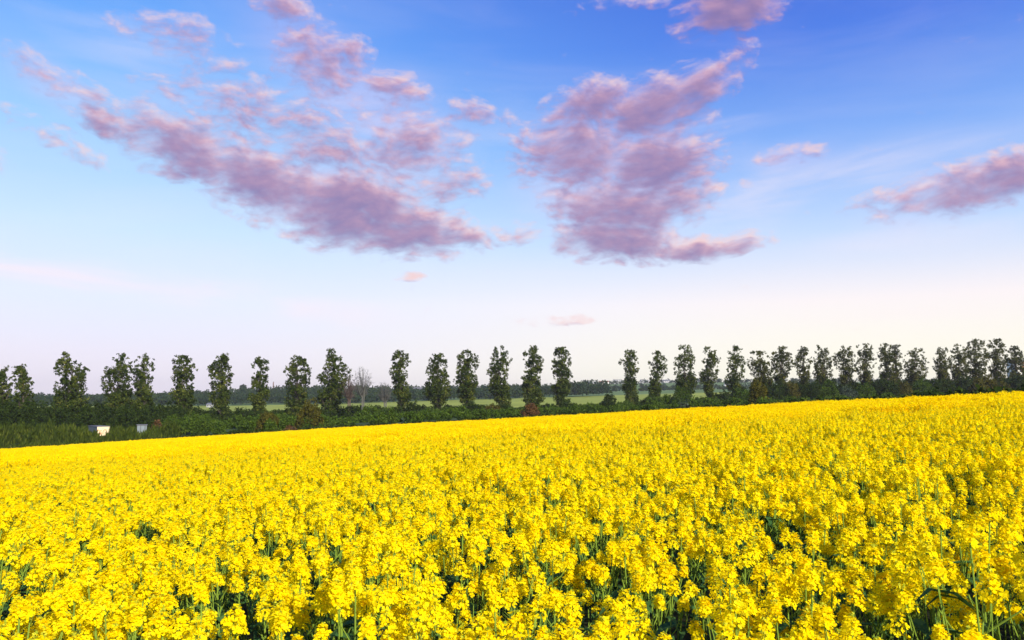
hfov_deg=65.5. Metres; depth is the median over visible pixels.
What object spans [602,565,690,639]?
rape plant
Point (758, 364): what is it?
poplar tree
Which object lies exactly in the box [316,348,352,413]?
poplar tree
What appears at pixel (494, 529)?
rape plant
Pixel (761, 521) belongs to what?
rape plant
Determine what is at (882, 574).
rape plant
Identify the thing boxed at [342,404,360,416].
bush
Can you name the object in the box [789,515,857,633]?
rape plant
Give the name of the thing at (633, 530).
rape plant
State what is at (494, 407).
bush
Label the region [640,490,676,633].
rape plant
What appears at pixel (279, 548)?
rape plant
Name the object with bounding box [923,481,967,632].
rape plant
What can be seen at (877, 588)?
rape plant
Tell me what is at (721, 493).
rape plant
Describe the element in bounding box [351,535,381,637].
rape plant
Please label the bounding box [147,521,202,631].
rape plant
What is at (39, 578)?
rape plant
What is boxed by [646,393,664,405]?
bush
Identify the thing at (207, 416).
bush
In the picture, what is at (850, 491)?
rape plant
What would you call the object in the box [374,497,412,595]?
rape plant
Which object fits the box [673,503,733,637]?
rape plant
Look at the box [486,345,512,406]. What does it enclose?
poplar tree
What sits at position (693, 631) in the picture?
rape plant
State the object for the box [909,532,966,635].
rape plant
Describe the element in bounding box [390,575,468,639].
rape plant
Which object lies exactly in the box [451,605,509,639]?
rape plant
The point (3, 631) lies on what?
rape plant
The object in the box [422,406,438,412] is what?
bush
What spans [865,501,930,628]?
rape plant
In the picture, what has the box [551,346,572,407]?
poplar tree
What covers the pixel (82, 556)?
rape plant
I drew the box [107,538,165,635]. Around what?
rape plant
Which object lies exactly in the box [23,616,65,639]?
rape plant
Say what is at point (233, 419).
bush
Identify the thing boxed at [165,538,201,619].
rape plant
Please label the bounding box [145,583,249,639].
rape plant
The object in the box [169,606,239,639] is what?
rape plant
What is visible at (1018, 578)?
rape plant
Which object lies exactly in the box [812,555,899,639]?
rape plant
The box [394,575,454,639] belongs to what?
rape plant
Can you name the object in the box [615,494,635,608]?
rape plant
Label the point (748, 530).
rape plant
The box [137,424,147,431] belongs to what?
field hut
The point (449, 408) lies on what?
bush
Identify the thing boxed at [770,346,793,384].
poplar tree
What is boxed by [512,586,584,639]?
rape plant
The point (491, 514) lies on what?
rape plant
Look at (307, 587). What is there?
rape plant
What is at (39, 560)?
rape plant
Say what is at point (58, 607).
rape plant
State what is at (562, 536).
rape plant
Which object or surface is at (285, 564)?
rape plant
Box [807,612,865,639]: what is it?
rape plant
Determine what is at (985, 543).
rape plant
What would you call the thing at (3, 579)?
rape plant
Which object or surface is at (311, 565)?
rape plant
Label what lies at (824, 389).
bush
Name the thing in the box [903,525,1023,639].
rape plant
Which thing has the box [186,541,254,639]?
rape plant
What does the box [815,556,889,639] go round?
rape plant
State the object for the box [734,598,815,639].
rape plant
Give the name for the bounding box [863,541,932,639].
rape plant
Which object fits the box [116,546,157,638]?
rape plant
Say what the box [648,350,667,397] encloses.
poplar tree
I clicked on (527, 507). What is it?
rape plant
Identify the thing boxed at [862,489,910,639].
rape plant
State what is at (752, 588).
rape plant
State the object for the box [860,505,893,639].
rape plant
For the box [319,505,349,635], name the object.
rape plant
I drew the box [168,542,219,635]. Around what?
rape plant
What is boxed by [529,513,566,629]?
rape plant
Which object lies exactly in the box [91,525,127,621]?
rape plant
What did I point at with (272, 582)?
rape plant
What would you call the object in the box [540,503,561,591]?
rape plant
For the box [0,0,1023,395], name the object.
sky
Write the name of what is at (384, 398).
bare tree
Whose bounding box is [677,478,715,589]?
rape plant
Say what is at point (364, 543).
rape plant
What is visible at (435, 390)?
poplar tree
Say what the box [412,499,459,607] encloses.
rape plant
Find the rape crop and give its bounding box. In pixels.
[0,390,1023,639]
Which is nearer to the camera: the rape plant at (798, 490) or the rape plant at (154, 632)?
the rape plant at (154, 632)
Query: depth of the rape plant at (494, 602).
2.85 m
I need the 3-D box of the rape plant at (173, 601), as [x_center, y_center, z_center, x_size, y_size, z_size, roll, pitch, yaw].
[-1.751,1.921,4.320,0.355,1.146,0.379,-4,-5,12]
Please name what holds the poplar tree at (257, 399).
on the ground
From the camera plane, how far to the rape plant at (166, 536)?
5.68 m
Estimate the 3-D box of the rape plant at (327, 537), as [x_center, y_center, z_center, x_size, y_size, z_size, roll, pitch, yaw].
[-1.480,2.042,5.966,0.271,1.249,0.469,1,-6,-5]
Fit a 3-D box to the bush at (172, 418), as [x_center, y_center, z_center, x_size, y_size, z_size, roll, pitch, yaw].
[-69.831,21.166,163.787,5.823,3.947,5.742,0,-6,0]
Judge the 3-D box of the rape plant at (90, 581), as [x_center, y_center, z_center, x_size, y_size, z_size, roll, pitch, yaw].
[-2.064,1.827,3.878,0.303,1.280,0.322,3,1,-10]
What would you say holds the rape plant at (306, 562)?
on the ground
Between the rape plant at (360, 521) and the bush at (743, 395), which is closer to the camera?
the rape plant at (360, 521)
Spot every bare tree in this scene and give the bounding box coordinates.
[341,376,356,405]
[351,367,372,409]
[374,384,391,407]
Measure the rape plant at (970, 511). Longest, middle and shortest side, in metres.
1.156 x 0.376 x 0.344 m
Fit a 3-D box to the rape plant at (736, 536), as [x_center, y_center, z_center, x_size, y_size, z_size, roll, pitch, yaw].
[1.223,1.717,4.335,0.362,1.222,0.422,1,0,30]
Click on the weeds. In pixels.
(996, 390)
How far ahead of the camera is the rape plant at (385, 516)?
6.11 m
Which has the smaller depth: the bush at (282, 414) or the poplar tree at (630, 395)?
the bush at (282, 414)
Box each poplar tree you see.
[0,366,12,404]
[11,364,34,408]
[50,351,89,423]
[101,353,135,416]
[131,353,154,409]
[168,355,197,415]
[206,353,233,420]
[247,356,270,413]
[283,355,311,416]
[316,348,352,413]
[389,350,411,407]
[422,353,451,410]
[453,349,479,406]
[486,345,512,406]
[521,345,545,407]
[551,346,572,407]
[618,349,639,404]
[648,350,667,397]
[673,344,697,397]
[699,346,720,398]
[724,345,745,394]
[746,350,773,385]
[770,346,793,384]
[794,346,812,385]
[812,344,834,384]
[832,346,859,385]
[854,343,876,387]
[875,343,894,381]
[888,344,903,382]
[903,348,929,385]
[932,347,950,382]
[948,344,969,383]
[962,339,988,382]
[984,338,1006,382]
[1002,345,1023,379]
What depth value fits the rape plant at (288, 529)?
6.12 m
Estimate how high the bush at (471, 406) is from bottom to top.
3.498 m
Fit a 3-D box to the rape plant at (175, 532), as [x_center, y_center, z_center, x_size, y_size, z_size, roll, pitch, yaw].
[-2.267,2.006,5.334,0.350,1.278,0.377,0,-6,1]
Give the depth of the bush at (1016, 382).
260.66 m
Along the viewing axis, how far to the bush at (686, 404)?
148.81 m
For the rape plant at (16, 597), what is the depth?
3.97 m
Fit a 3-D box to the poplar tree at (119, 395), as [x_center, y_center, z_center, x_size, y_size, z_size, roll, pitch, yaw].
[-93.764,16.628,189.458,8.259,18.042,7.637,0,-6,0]
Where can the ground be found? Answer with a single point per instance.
(550, 400)
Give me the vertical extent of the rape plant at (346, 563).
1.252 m
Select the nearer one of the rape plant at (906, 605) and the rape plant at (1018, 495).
the rape plant at (906, 605)
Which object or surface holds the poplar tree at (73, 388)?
on the ground
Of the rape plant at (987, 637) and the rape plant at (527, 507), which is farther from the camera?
the rape plant at (527, 507)
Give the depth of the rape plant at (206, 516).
6.04 m
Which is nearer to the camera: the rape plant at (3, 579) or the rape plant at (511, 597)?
the rape plant at (511, 597)
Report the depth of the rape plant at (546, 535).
5.25 m
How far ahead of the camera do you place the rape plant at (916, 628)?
4.21 m
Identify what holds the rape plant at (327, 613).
on the ground
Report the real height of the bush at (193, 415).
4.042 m
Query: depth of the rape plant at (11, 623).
3.07 m
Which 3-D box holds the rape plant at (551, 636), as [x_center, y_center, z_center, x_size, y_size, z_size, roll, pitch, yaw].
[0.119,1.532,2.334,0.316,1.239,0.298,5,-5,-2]
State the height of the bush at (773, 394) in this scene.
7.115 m
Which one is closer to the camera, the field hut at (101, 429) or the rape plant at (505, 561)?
the rape plant at (505, 561)
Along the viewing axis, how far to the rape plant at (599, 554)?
4.41 m
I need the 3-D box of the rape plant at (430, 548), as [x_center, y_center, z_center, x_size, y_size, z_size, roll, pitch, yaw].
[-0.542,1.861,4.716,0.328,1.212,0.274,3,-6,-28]
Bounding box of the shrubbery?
[178,388,1010,434]
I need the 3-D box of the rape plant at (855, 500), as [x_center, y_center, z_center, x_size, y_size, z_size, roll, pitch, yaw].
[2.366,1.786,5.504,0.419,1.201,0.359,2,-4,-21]
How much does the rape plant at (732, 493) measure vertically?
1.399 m
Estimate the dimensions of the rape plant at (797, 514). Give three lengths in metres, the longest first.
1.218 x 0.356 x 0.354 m
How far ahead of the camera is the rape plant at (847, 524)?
5.24 m
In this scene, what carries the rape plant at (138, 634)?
on the ground
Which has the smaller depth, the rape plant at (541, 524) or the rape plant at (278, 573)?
the rape plant at (278, 573)
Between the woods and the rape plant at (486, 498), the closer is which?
the rape plant at (486, 498)
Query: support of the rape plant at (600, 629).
on the ground
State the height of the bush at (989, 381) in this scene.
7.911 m
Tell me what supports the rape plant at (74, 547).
on the ground
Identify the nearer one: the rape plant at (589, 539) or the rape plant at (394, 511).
the rape plant at (589, 539)
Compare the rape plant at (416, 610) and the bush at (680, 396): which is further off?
the bush at (680, 396)
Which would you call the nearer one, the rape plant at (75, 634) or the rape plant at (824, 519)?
the rape plant at (75, 634)
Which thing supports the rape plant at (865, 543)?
on the ground
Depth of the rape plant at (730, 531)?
4.85 m
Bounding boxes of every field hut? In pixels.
[88,425,109,436]
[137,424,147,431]
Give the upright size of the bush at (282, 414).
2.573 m
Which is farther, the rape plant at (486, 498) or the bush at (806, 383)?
the bush at (806, 383)
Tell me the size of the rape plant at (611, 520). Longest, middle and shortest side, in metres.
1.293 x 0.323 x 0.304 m
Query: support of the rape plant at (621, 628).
on the ground
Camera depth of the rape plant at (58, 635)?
3.26 m
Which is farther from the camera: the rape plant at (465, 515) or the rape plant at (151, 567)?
the rape plant at (465, 515)
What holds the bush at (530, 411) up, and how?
on the ground
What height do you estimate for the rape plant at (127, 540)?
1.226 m
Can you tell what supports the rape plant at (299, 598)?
on the ground
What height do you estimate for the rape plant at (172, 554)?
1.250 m
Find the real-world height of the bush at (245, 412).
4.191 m
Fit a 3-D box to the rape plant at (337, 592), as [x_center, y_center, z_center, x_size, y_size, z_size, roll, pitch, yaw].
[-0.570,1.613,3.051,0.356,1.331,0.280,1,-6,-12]
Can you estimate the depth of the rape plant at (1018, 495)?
5.41 m
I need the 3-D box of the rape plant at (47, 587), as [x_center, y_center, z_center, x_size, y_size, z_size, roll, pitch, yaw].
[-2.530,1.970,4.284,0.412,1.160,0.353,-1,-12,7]
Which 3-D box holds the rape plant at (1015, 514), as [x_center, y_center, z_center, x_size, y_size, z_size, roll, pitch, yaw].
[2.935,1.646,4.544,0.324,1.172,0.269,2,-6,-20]
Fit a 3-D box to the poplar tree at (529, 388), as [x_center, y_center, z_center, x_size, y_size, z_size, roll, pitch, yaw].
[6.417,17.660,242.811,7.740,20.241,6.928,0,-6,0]
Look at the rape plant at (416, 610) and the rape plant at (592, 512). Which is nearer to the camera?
the rape plant at (416, 610)
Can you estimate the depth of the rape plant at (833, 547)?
4.61 m
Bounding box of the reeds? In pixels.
[0,417,182,448]
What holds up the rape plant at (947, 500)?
on the ground
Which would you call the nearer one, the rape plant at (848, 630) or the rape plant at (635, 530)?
the rape plant at (848, 630)
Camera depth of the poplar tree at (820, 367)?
260.19 m
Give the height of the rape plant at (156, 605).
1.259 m
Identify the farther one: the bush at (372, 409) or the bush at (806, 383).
the bush at (806, 383)
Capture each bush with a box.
[150,420,162,429]
[161,414,182,425]
[179,411,202,422]
[200,413,216,419]
[220,415,235,422]
[234,407,257,417]
[254,410,281,431]
[276,412,287,417]
[283,424,296,430]
[293,397,324,428]
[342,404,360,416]
[361,404,380,414]
[380,406,397,414]
[404,400,421,412]
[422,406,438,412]
[440,406,452,411]
[462,401,483,411]
[485,404,499,410]
[520,402,539,416]
[559,400,574,407]
[601,390,616,407]
[617,400,633,406]
[635,402,647,406]
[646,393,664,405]
[661,394,677,404]
[671,385,690,402]
[678,399,689,408]
[692,400,704,407]
[707,396,719,402]
[716,389,736,400]
[733,388,752,401]
[747,376,768,403]
[755,396,776,404]
[767,383,784,400]
[782,380,801,398]
[797,380,817,394]
[821,379,839,396]
[838,384,857,397]
[856,382,877,396]
[873,379,896,395]
[894,381,913,396]
[911,377,936,393]
[936,378,957,393]
[955,375,977,389]
[968,375,988,392]
[982,374,998,388]
[999,380,1011,389]
[1009,374,1023,390]
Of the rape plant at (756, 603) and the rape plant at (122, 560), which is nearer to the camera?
the rape plant at (756, 603)
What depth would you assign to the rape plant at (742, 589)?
3.67 m
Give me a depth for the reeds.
133.44 m
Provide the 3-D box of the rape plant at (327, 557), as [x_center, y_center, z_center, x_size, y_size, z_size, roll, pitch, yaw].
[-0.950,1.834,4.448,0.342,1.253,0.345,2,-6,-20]
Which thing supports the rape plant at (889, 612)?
on the ground
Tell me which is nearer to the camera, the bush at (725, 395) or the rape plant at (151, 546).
the rape plant at (151, 546)
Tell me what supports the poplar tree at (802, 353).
on the ground
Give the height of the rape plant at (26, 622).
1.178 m
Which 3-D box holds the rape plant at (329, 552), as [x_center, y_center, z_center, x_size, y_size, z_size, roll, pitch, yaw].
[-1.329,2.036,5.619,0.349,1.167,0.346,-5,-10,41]
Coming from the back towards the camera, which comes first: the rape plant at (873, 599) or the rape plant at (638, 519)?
the rape plant at (638, 519)
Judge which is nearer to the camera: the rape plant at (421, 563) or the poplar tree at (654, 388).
the rape plant at (421, 563)
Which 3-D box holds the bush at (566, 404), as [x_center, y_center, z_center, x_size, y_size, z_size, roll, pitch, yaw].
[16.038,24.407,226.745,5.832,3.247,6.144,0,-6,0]
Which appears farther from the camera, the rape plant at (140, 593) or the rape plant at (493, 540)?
the rape plant at (493, 540)
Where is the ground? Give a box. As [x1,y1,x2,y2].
[0,382,1023,639]
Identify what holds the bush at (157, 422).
on the ground
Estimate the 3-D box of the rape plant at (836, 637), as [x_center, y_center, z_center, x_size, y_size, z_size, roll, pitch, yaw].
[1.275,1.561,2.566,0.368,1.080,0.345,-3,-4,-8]
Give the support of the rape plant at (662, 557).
on the ground
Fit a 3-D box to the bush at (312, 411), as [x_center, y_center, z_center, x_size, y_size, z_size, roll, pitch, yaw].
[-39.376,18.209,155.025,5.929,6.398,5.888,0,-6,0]
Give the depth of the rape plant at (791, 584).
3.12 m
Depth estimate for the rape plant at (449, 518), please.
6.59 m
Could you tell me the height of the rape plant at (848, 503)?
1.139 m
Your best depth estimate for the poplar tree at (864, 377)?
264.05 m
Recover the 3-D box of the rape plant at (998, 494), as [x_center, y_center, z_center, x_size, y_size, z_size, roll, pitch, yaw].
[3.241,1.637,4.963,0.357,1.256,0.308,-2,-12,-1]
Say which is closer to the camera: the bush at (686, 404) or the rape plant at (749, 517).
the rape plant at (749, 517)
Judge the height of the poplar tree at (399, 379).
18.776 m
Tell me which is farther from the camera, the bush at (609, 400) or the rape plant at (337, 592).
the bush at (609, 400)
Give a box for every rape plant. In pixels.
[0,529,42,627]
[0,569,22,615]
[0,570,18,615]
[0,594,22,636]
[0,615,45,636]
[0,620,34,639]
[8,600,54,637]
[9,574,83,635]
[9,588,74,639]
[10,534,65,627]
[23,553,87,626]
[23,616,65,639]
[25,534,74,632]
[32,541,87,611]
[36,631,55,639]
[38,539,97,628]
[39,574,72,636]
[41,561,77,628]
[45,627,116,639]
[47,581,123,639]
[50,566,120,639]
[52,617,104,639]
[67,610,168,639]
[68,570,110,633]
[72,588,156,639]
[73,572,131,616]
[77,545,131,576]
[81,563,135,637]
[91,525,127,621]
[94,533,147,638]
[96,551,147,597]
[103,580,171,639]
[104,598,150,639]
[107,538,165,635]
[111,570,174,639]
[115,589,158,638]
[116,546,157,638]
[118,553,172,639]
[143,540,191,594]
[144,605,206,639]
[145,540,200,628]
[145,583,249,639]
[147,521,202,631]
[152,570,214,637]
[154,519,202,626]
[159,521,197,630]
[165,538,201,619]
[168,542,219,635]
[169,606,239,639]
[174,512,234,609]
[175,515,228,634]
[178,538,236,619]
[178,572,233,639]
[181,552,237,631]
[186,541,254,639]
[203,527,258,635]
[220,526,251,639]
[228,601,304,639]
[229,552,282,639]
[231,546,284,638]
[245,517,298,636]
[246,563,330,639]
[250,508,292,639]
[250,598,331,639]
[251,569,287,639]
[253,580,312,639]
[254,555,330,626]
[258,545,300,607]
[267,540,333,639]
[271,546,303,629]
[280,556,323,639]
[288,549,349,639]
[291,514,342,614]
[291,567,377,639]
[297,509,355,634]
[299,508,328,624]
[302,540,329,623]
[305,524,341,630]
[314,537,374,639]
[315,585,356,639]
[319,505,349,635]
[319,551,393,639]
[324,560,370,639]
[327,522,368,585]
[327,565,409,639]
[328,509,368,619]
[337,495,378,533]
[342,524,402,638]
[344,512,373,617]
[345,551,422,632]
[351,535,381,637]
[356,524,406,639]
[357,614,377,639]
[363,514,413,559]
[368,498,410,624]
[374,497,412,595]
[374,509,392,579]
[376,550,422,622]
[377,528,424,629]
[377,580,457,639]
[381,556,426,638]
[382,508,418,578]
[384,541,438,628]
[386,502,434,621]
[389,522,438,609]
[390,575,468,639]
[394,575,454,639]
[397,531,447,639]
[398,596,470,639]
[411,540,478,624]
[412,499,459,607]
[412,501,452,637]
[415,512,451,599]
[416,511,459,618]
[423,582,493,638]
[435,516,483,638]
[443,610,496,639]
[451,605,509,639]
[453,548,509,639]
[455,589,547,639]
[457,510,496,616]
[459,517,509,631]
[460,501,503,634]
[468,512,499,613]
[470,489,500,569]
[473,560,521,638]
[480,544,539,637]
[482,505,526,620]
[489,518,540,624]
[492,549,534,630]
[496,512,546,639]
[500,572,575,639]
[509,500,547,567]
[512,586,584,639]
[514,522,577,629]
[514,529,549,626]
[515,502,557,628]
[527,526,572,628]
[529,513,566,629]
[533,543,582,636]
[535,569,606,636]
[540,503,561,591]
[540,628,582,639]
[542,503,565,615]
[545,501,585,613]
[546,509,593,635]
[548,503,608,630]
[548,548,588,637]
[551,506,600,619]
[560,511,588,636]
[568,522,625,638]
[572,506,629,631]
[574,506,598,626]
[576,492,604,611]
[579,607,671,639]
[580,485,621,615]
[585,534,637,638]
[585,594,656,639]
[587,486,627,607]
[589,616,638,639]
[592,537,671,638]
[596,545,651,639]
[599,493,649,633]
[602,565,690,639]
[611,488,655,597]
[611,516,653,630]
[613,502,651,613]
[613,503,669,613]
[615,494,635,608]
[616,515,667,629]
[627,546,688,637]
[633,538,682,639]
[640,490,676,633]
[656,483,694,620]
[656,491,703,631]
[658,524,704,639]
[666,511,714,633]
[670,483,716,636]
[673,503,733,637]
[676,521,737,633]
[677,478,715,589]
[677,524,734,639]
[683,560,780,639]
[686,496,723,639]
[686,585,757,639]
[693,594,775,639]
[699,474,731,585]
[700,498,732,629]
[700,523,772,621]
[704,536,765,639]
[712,516,754,588]
[713,514,760,592]
[723,514,765,616]
[724,591,780,639]
[725,462,757,585]
[725,561,814,631]
[734,503,784,608]
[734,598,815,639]
[737,475,786,599]
[739,487,789,616]
[742,500,784,581]
[746,568,804,637]
[748,527,816,617]
[748,535,804,620]
[754,630,774,639]
[756,613,832,639]
[770,496,833,616]
[774,555,844,639]
[777,485,827,623]
[777,604,858,639]
[778,498,824,621]
[779,534,850,637]
[788,489,836,627]
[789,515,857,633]
[799,482,843,575]
[802,580,910,639]
[803,501,863,634]
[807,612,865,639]
[808,491,853,590]
[812,496,868,609]
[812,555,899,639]
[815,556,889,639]
[820,500,864,602]
[821,523,871,633]
[822,520,890,637]
[824,479,875,637]
[831,628,882,639]
[832,491,873,635]
[836,528,890,639]
[845,542,910,639]
[853,481,913,639]
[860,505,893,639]
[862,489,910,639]
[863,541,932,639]
[864,530,947,639]
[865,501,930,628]
[866,516,917,639]
[872,487,927,639]
[875,481,927,633]
[876,544,937,639]
[879,493,930,587]
[887,539,971,639]
[893,583,981,639]
[898,457,948,625]
[899,513,979,639]
[902,491,952,621]
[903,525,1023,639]
[906,511,969,638]
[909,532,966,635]
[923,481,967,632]
[926,494,969,626]
[929,536,999,632]
[934,495,975,615]
[935,625,981,639]
[947,539,1023,639]
[949,501,1021,638]
[957,522,1021,631]
[969,503,1023,639]
[970,484,1023,639]
[979,632,995,639]
[980,552,1023,639]
[983,484,1022,639]
[990,480,1023,595]
[992,544,1023,609]
[995,505,1023,625]
[1004,601,1023,639]
[1008,519,1023,578]
[1014,565,1023,588]
[1016,488,1023,503]
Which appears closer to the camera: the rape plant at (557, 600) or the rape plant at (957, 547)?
the rape plant at (557, 600)
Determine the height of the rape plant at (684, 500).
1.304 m
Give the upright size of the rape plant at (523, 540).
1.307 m
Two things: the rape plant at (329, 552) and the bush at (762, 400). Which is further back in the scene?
the bush at (762, 400)
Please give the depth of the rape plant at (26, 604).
3.07 m
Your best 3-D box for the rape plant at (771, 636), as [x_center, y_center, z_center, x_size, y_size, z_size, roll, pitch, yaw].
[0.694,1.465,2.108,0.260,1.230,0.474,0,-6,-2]
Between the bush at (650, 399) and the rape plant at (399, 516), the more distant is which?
the bush at (650, 399)
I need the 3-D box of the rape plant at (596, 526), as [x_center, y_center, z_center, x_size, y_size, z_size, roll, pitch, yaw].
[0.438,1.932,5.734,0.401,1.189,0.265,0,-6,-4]
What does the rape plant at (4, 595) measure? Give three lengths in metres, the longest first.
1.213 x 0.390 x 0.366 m
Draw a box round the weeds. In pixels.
[160,384,1023,438]
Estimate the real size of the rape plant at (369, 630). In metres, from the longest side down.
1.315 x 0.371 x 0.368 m
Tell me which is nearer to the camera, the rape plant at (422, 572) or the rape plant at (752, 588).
the rape plant at (752, 588)
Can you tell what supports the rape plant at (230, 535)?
on the ground
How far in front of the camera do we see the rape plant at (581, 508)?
6.44 m
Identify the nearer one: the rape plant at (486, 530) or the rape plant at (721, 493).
the rape plant at (486, 530)
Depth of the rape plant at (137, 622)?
2.90 m
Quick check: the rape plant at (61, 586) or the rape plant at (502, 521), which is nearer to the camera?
the rape plant at (61, 586)
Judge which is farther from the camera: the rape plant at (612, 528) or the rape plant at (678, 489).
the rape plant at (678, 489)
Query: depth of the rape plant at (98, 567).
5.53 m
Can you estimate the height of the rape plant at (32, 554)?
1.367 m
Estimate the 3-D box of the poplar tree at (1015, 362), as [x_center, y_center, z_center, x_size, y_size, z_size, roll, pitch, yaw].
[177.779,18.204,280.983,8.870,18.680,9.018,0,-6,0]
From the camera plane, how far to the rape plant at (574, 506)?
5.51 m
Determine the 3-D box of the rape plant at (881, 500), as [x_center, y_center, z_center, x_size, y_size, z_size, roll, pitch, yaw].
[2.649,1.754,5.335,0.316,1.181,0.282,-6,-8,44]
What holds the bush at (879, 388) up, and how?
on the ground
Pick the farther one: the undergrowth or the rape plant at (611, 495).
the undergrowth
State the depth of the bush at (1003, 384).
227.08 m
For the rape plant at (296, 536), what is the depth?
5.69 m
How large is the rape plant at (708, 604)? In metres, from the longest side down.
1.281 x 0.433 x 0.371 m
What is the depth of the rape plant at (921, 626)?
3.06 m
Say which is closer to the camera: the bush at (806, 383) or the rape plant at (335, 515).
the rape plant at (335, 515)
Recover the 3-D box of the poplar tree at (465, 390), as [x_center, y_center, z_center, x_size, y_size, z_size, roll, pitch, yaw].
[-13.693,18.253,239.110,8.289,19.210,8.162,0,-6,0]
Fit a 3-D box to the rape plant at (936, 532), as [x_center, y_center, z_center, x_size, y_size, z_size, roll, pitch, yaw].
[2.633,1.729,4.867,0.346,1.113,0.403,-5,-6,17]
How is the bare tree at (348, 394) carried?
on the ground
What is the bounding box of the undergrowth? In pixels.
[0,374,1023,428]
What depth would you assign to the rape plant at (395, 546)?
4.07 m
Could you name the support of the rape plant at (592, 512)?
on the ground
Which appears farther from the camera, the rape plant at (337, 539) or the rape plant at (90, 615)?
the rape plant at (337, 539)
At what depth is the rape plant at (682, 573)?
3.96 m
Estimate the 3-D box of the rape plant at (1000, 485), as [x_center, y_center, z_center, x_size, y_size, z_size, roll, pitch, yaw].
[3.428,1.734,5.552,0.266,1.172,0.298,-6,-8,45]
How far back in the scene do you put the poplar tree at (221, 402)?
201.86 m
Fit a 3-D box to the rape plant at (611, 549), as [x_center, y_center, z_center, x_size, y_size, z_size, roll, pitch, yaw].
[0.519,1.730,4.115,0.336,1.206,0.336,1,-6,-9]
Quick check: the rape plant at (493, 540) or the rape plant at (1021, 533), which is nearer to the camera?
the rape plant at (1021, 533)
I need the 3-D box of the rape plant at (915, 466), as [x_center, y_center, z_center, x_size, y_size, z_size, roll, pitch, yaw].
[2.868,1.648,5.478,0.352,1.401,0.308,2,-6,-21]
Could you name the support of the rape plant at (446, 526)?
on the ground
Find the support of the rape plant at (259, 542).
on the ground
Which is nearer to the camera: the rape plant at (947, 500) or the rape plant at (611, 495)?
the rape plant at (947, 500)
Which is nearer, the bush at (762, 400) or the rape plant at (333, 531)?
the rape plant at (333, 531)
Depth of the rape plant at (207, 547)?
5.26 m
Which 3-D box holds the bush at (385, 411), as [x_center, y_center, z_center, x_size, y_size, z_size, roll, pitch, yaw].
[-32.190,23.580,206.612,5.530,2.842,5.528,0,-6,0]
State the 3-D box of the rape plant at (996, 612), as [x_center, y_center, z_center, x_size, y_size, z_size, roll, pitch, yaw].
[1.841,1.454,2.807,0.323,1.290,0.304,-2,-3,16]
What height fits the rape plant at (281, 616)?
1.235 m
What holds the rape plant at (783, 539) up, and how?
on the ground
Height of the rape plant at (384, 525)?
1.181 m
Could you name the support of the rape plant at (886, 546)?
on the ground
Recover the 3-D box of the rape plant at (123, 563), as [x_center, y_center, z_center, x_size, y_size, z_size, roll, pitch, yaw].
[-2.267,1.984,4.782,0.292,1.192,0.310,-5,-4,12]
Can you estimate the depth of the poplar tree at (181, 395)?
196.76 m
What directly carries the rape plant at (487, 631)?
on the ground
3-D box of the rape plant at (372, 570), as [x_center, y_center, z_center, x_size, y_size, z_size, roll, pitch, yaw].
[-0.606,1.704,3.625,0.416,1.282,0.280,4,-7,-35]
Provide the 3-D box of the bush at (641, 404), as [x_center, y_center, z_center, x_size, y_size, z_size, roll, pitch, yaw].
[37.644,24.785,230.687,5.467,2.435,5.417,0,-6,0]
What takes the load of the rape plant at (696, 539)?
on the ground
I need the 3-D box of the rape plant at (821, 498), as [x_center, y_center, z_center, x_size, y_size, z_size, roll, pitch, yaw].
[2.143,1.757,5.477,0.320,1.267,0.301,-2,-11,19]
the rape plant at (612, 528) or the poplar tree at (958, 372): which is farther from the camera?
the poplar tree at (958, 372)
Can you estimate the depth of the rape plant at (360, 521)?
6.03 m
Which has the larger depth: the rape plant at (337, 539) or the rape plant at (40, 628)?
the rape plant at (337, 539)
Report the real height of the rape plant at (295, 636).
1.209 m
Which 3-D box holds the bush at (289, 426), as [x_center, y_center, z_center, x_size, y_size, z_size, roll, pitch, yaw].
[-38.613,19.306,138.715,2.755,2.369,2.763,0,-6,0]
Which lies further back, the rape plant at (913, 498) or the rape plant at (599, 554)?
the rape plant at (913, 498)
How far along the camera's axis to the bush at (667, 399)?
235.58 m
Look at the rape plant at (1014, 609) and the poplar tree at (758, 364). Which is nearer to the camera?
the rape plant at (1014, 609)
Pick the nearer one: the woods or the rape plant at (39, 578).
the rape plant at (39, 578)
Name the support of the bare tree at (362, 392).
on the ground
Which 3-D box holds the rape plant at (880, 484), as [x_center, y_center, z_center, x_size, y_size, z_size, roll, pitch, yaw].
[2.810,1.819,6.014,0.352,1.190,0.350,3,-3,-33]
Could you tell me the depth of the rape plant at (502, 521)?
6.18 m
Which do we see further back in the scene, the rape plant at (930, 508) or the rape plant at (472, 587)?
the rape plant at (930, 508)
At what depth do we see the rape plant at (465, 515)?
6.35 m
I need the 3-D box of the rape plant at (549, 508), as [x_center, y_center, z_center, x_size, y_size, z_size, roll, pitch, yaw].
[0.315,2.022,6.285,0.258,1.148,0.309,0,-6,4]
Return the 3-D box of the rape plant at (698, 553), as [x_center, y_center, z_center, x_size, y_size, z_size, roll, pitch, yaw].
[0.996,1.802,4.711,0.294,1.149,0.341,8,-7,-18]
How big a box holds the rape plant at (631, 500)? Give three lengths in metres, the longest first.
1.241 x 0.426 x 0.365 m
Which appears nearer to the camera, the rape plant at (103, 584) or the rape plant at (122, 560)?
the rape plant at (103, 584)
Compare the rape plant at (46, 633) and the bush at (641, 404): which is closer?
the rape plant at (46, 633)
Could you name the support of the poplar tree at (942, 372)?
on the ground
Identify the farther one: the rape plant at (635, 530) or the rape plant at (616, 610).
the rape plant at (635, 530)
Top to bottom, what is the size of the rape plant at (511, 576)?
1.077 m
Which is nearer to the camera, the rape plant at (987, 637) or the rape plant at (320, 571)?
the rape plant at (987, 637)
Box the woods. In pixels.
[7,377,953,404]
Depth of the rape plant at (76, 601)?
4.40 m
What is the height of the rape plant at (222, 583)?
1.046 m
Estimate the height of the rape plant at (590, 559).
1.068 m

